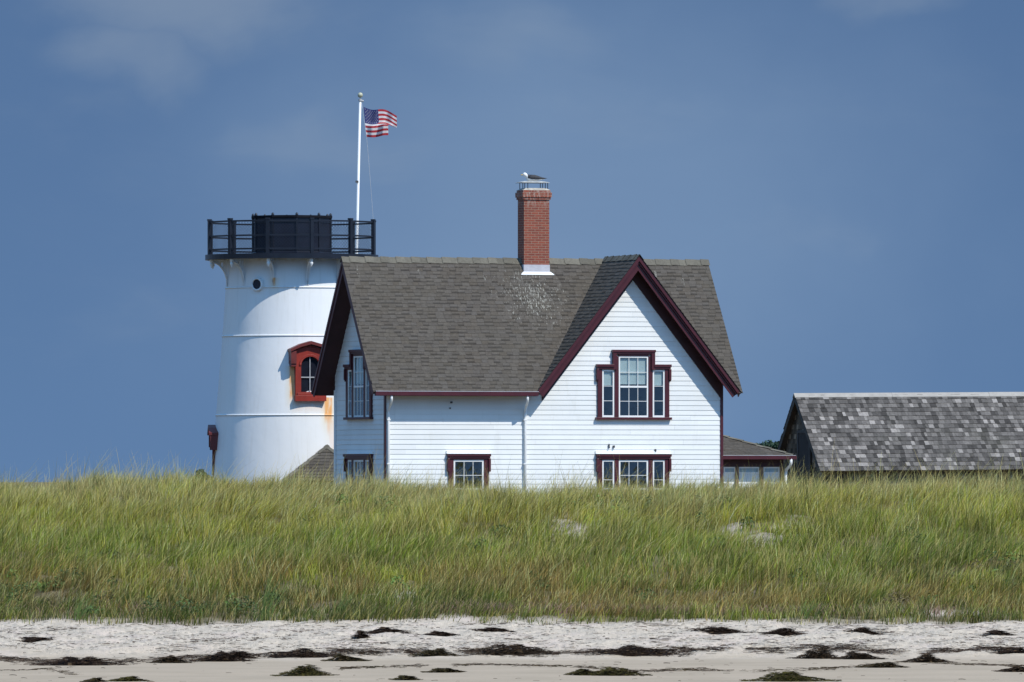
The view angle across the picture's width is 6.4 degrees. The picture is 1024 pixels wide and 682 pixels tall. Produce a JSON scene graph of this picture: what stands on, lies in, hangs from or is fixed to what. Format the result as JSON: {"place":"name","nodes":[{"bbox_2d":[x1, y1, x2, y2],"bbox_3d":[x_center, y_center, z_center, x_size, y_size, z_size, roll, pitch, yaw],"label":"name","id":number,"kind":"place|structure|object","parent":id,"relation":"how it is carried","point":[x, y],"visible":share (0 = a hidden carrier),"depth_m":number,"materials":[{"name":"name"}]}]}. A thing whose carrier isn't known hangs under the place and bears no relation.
{"place":"outdoors","nodes":[
{"label":"outdoors","id":0,"kind":"place"},
{"bbox_2d":[0,482,1023,681],"bbox_3d":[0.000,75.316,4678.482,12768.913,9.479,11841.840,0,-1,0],"label":"ground","id":1,"kind":"structure","parent":0,"point":[732,662],"depth_m":178.08,"materials":[{"name":"beige sand"}]},
{"bbox_2d":[17,637,55,641],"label":"seaweed clump","id":2,"kind":"object","parent":1,"relation":"on","point":[31,639],"visible":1,"depth_m":179.33,"materials":[{"name":"black plant"}]},
{"bbox_2d":[67,590,93,620],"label":"grass tuft","id":3,"kind":"object","parent":1,"relation":"on","point":[78,609],"visible":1,"depth_m":183.83,"materials":[{"name":"green plant"}]},
{"bbox_2d":[31,656,133,665],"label":"seaweed clump","id":4,"kind":"object","parent":1,"relation":"on","point":[74,661],"visible":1,"depth_m":173.03,"materials":[{"name":"black plant"}]},
{"bbox_2d":[82,677,108,681],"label":"seaweed clump","id":5,"kind":"object","parent":1,"relation":"on","point":[99,679],"visible":1,"depth_m":165.60,"materials":[{"name":"green plant"}]},
{"bbox_2d":[106,676,152,681],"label":"seaweed clump","id":6,"kind":"object","parent":1,"relation":"on","point":[129,678],"visible":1,"depth_m":165.81,"materials":[{"name":"green plant"}]},
{"bbox_2d":[146,656,191,662],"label":"seaweed clump","id":7,"kind":"object","parent":1,"relation":"on","point":[170,659],"visible":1,"depth_m":174.09,"materials":[{"name":"black plant"}]},
{"bbox_2d":[195,469,209,479],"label":"tree","id":8,"kind":"object","parent":1,"relation":"on","point":[204,473],"visible":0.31,"depth_m":559.76,"materials":[{"name":"green plant"}]},
{"bbox_2d":[207,425,218,480],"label":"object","id":9,"kind":"structure","parent":1,"relation":"on","point":[212,431],"depth_m":261.29,"materials":[{"name":"red paint"}]},
{"bbox_2d":[189,651,248,661],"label":"seaweed clump","id":10,"kind":"object","parent":1,"relation":"on","point":[220,656],"visible":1,"depth_m":174.75,"materials":[{"name":"black plant"}]},
{"bbox_2d":[228,650,259,658],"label":"seaweed clump","id":11,"kind":"object","parent":1,"relation":"on","point":[240,654],"visible":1,"depth_m":175.78,"materials":[{"name":"black plant"}]},
{"bbox_2d":[254,574,296,619],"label":"grass tuft","id":12,"kind":"object","parent":1,"relation":"on","point":[267,603],"visible":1,"depth_m":183.90,"materials":[{"name":"green plant"}]},
{"bbox_2d":[205,212,377,483],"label":"lighthouse","id":13,"kind":"object","parent":1,"relation":"on","point":[281,276],"visible":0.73,"depth_m":260.22,"materials":[{"name":"white metal"}]},
{"bbox_2d":[287,341,325,400],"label":"window","id":14,"kind":"structure","parent":13,"relation":"in","point":[304,360],"depth_m":259.89,"materials":[{"name":"red paint"}]},
{"bbox_2d":[251,648,341,657],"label":"seaweed clump","id":15,"kind":"object","parent":1,"relation":"on","point":[302,653],"visible":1,"depth_m":176.28,"materials":[{"name":"black plant"}]},
{"bbox_2d":[270,664,339,675],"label":"seaweed clump","id":16,"kind":"object","parent":1,"relation":"on","point":[309,670],"visible":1,"depth_m":168.33,"materials":[{"name":"green plant"}]},
{"bbox_2d":[320,653,370,660],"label":"seaweed clump","id":17,"kind":"object","parent":1,"relation":"on","point":[340,657],"visible":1,"depth_m":174.79,"materials":[{"name":"black plant"}]},
{"bbox_2d":[330,589,360,614],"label":"grass tuft","id":18,"kind":"object","parent":1,"relation":"on","point":[342,602],"visible":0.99,"depth_m":184.92,"materials":[{"name":"green plant"}]},
{"bbox_2d":[350,630,370,638],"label":"seaweed clump","id":19,"kind":"object","parent":1,"relation":"on","point":[360,634],"visible":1,"depth_m":179.69,"materials":[{"name":"black plant"}]},
{"bbox_2d":[355,92,372,253],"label":"flagpole","id":20,"kind":"object","parent":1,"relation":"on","point":[360,95],"visible":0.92,"depth_m":269.08,"materials":[{"name":"white metal"}]},
{"bbox_2d":[364,107,396,136],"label":"flag","id":21,"kind":"object","parent":20,"relation":"attached to","point":[378,122],"visible":1,"depth_m":269.16,"materials":[{"name":"multicoloured fabric"}]},
{"bbox_2d":[364,627,414,633],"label":"seaweed clump","id":22,"kind":"object","parent":1,"relation":"on","point":[380,630],"visible":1,"depth_m":180.97,"materials":[{"name":"black plant"}]},
{"bbox_2d":[389,675,418,679],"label":"seaweed clump","id":23,"kind":"object","parent":1,"relation":"on","point":[403,677],"visible":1,"depth_m":166.30,"materials":[{"name":"green plant"}]},
{"bbox_2d":[410,648,458,656],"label":"seaweed clump","id":24,"kind":"object","parent":1,"relation":"on","point":[436,652],"visible":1,"depth_m":176.59,"materials":[{"name":"black plant"}]},
{"bbox_2d":[423,631,458,636],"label":"seaweed clump","id":25,"kind":"object","parent":1,"relation":"on","point":[439,633],"visible":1,"depth_m":180.17,"materials":[{"name":"black plant"}]},
{"bbox_2d":[420,668,466,672],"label":"seaweed clump","id":26,"kind":"object","parent":1,"relation":"on","point":[442,670],"visible":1,"depth_m":169.71,"materials":[{"name":"brown plant"}]},
{"bbox_2d":[472,627,515,631],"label":"seaweed clump","id":27,"kind":"object","parent":1,"relation":"on","point":[491,629],"visible":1,"depth_m":181.18,"materials":[{"name":"black plant"}]},
{"bbox_2d":[0,446,1023,625],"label":"dune grass","id":28,"kind":"structure","parent":1,"relation":"on","point":[81,507],"depth_m":197.35,"materials":[{"name":"green plant"}]},
{"bbox_2d":[0,618,1023,681],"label":"seaweed wrack","id":29,"kind":"object","parent":1,"relation":"on","point":[466,651],"visible":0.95,"depth_m":177.45,"materials":[{"name":"black plant"}]},
{"bbox_2d":[462,643,565,655],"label":"seaweed clump","id":30,"kind":"object","parent":1,"relation":"on","point":[513,649],"visible":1,"depth_m":176.83,"materials":[{"name":"black plant"}]},
{"bbox_2d":[21,597,1013,616],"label":"dead grass","id":31,"kind":"structure","parent":1,"relation":"on","point":[668,606],"depth_m":185.41,"materials":[{"name":"brown plant"}]},
{"bbox_2d":[282,181,796,493],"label":"clapboard house","id":32,"kind":"structure","parent":1,"relation":"on","point":[536,357],"depth_m":252.20,"materials":[{"name":"white paint"}]},
{"bbox_2d":[343,451,372,483],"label":"window","id":33,"kind":"structure","parent":32,"relation":"in","point":[358,459],"depth_m":252.08,"materials":[{"name":"grey glass"}]},
{"bbox_2d":[343,349,394,419],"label":"window","id":34,"kind":"structure","parent":32,"relation":"in","point":[359,398],"depth_m":252.39,"materials":[{"name":"grey glass"}]},
{"bbox_2d":[446,451,491,492],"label":"window","id":35,"kind":"structure","parent":32,"relation":"in","point":[477,462],"depth_m":250.85,"materials":[{"name":"red paint"}]},
{"bbox_2d":[521,173,546,180],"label":"gull","id":36,"kind":"object","parent":32,"relation":"on","point":[532,177],"visible":1,"depth_m":253.72,"materials":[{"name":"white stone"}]},
{"bbox_2d":[595,350,671,419],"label":"window","id":37,"kind":"structure","parent":32,"relation":"in","point":[632,387],"depth_m":252.57,"materials":[{"name":"red paint"}]},
{"bbox_2d":[595,451,671,493],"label":"window","id":38,"kind":"structure","parent":32,"relation":"in","point":[646,462],"depth_m":252.51,"materials":[{"name":"red paint"}]},
{"bbox_2d":[723,467,734,472],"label":"porch window","id":39,"kind":"structure","parent":32,"relation":"in","point":[727,469],"depth_m":254.68,"materials":[{"name":"glass"}]},
{"bbox_2d":[739,467,758,472],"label":"porch window","id":40,"kind":"structure","parent":32,"relation":"in","point":[741,469],"depth_m":254.86,"materials":[{"name":"glass"}]},
{"bbox_2d":[763,467,778,472],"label":"porch window","id":41,"kind":"structure","parent":32,"relation":"in","point":[767,469],"depth_m":255.11,"materials":[{"name":"glass"}]},
{"bbox_2d":[563,669,592,674],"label":"seaweed clump","id":42,"kind":"object","parent":1,"relation":"on","point":[581,672],"visible":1,"depth_m":168.60,"materials":[{"name":"plant"}]},
{"bbox_2d":[586,666,652,675],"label":"seaweed clump","id":43,"kind":"object","parent":1,"relation":"on","point":[609,671],"visible":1,"depth_m":168.52,"materials":[{"name":"plant"}]},
{"bbox_2d":[574,644,691,656],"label":"seaweed clump","id":44,"kind":"object","parent":1,"relation":"on","point":[630,650],"visible":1,"depth_m":176.63,"materials":[{"name":"black plant"}]},
{"bbox_2d":[641,621,672,625],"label":"driftwood","id":45,"kind":"object","parent":1,"relation":"on","point":[656,623],"visible":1,"depth_m":182.52,"materials":[{"name":"grey wood"}]},
{"bbox_2d":[691,627,751,633],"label":"seaweed clump","id":46,"kind":"object","parent":1,"relation":"on","point":[718,630],"visible":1,"depth_m":180.82,"materials":[{"name":"black plant"}]},
{"bbox_2d":[759,440,778,449],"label":"tree","id":47,"kind":"object","parent":1,"relation":"on","point":[771,444],"visible":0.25,"depth_m":519.68,"materials":[{"name":"green plant"}]},
{"bbox_2d":[755,628,802,635],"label":"seaweed clump","id":48,"kind":"object","parent":1,"relation":"on","point":[785,631],"visible":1,"depth_m":180.49,"materials":[{"name":"black plant"}]},
{"bbox_2d":[742,671,841,681],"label":"seaweed clump","id":49,"kind":"object","parent":1,"relation":"on","point":[793,676],"visible":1,"depth_m":165.97,"materials":[{"name":"green plant"}]},
{"bbox_2d":[789,648,837,658],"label":"seaweed clump","id":50,"kind":"object","parent":1,"relation":"on","point":[820,653],"visible":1,"depth_m":175.75,"materials":[{"name":"black plant"}]},
{"bbox_2d":[798,592,831,618],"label":"grass tuft","id":51,"kind":"object","parent":1,"relation":"on","point":[810,610],"visible":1,"depth_m":184.12,"materials":[{"name":"green plant"}]},
{"bbox_2d":[830,651,888,658],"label":"seaweed clump","id":52,"kind":"object","parent":1,"relation":"on","point":[852,655],"visible":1,"depth_m":175.50,"materials":[{"name":"black plant"}]},
{"bbox_2d":[843,627,882,634],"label":"seaweed clump","id":53,"kind":"object","parent":1,"relation":"on","point":[867,630],"visible":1,"depth_m":180.88,"materials":[{"name":"black plant"}]},
{"bbox_2d":[854,662,906,667],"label":"seaweed clump","id":54,"kind":"object","parent":1,"relation":"on","point":[883,665],"visible":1,"depth_m":171.49,"materials":[{"name":"black plant"}]},
{"bbox_2d":[895,653,959,662],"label":"seaweed clump","id":55,"kind":"object","parent":1,"relation":"on","point":[928,657],"visible":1,"depth_m":174.06,"materials":[{"name":"black plant"}]},
{"bbox_2d":[979,630,1013,635],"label":"seaweed clump","id":56,"kind":"object","parent":1,"relation":"on","point":[994,632],"visible":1,"depth_m":180.51,"materials":[{"name":"black plant"}]},
{"bbox_2d":[987,647,1023,653],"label":"seaweed clump","id":57,"kind":"object","parent":1,"relation":"on","point":[1012,650],"visible":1,"depth_m":176.88,"materials":[{"name":"black plant"}]},
{"bbox_2d":[992,665,1023,671],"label":"seaweed clump","id":58,"kind":"object","parent":1,"relation":"on","point":[1017,668],"visible":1,"depth_m":169.93,"materials":[{"name":"black plant"}]},
{"bbox_2d":[0,0,1023,481],"label":"sky","id":59,"kind":"structure","parent":0,"point":[848,175],"materials":[{"name":"blue"}]},
{"bbox_2d":[777,392,1023,492],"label":"weathered barn","id":60,"kind":"structure","parent":0,"point":[936,429],"depth_m":269.99,"materials":[{"name":"grey wood"}]},
{"bbox_2d":[797,430,810,482],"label":"door","id":61,"kind":"structure","parent":60,"relation":"in","point":[803,448],"depth_m":269.58,"materials":[{"name":"grey wood"}]}
]}

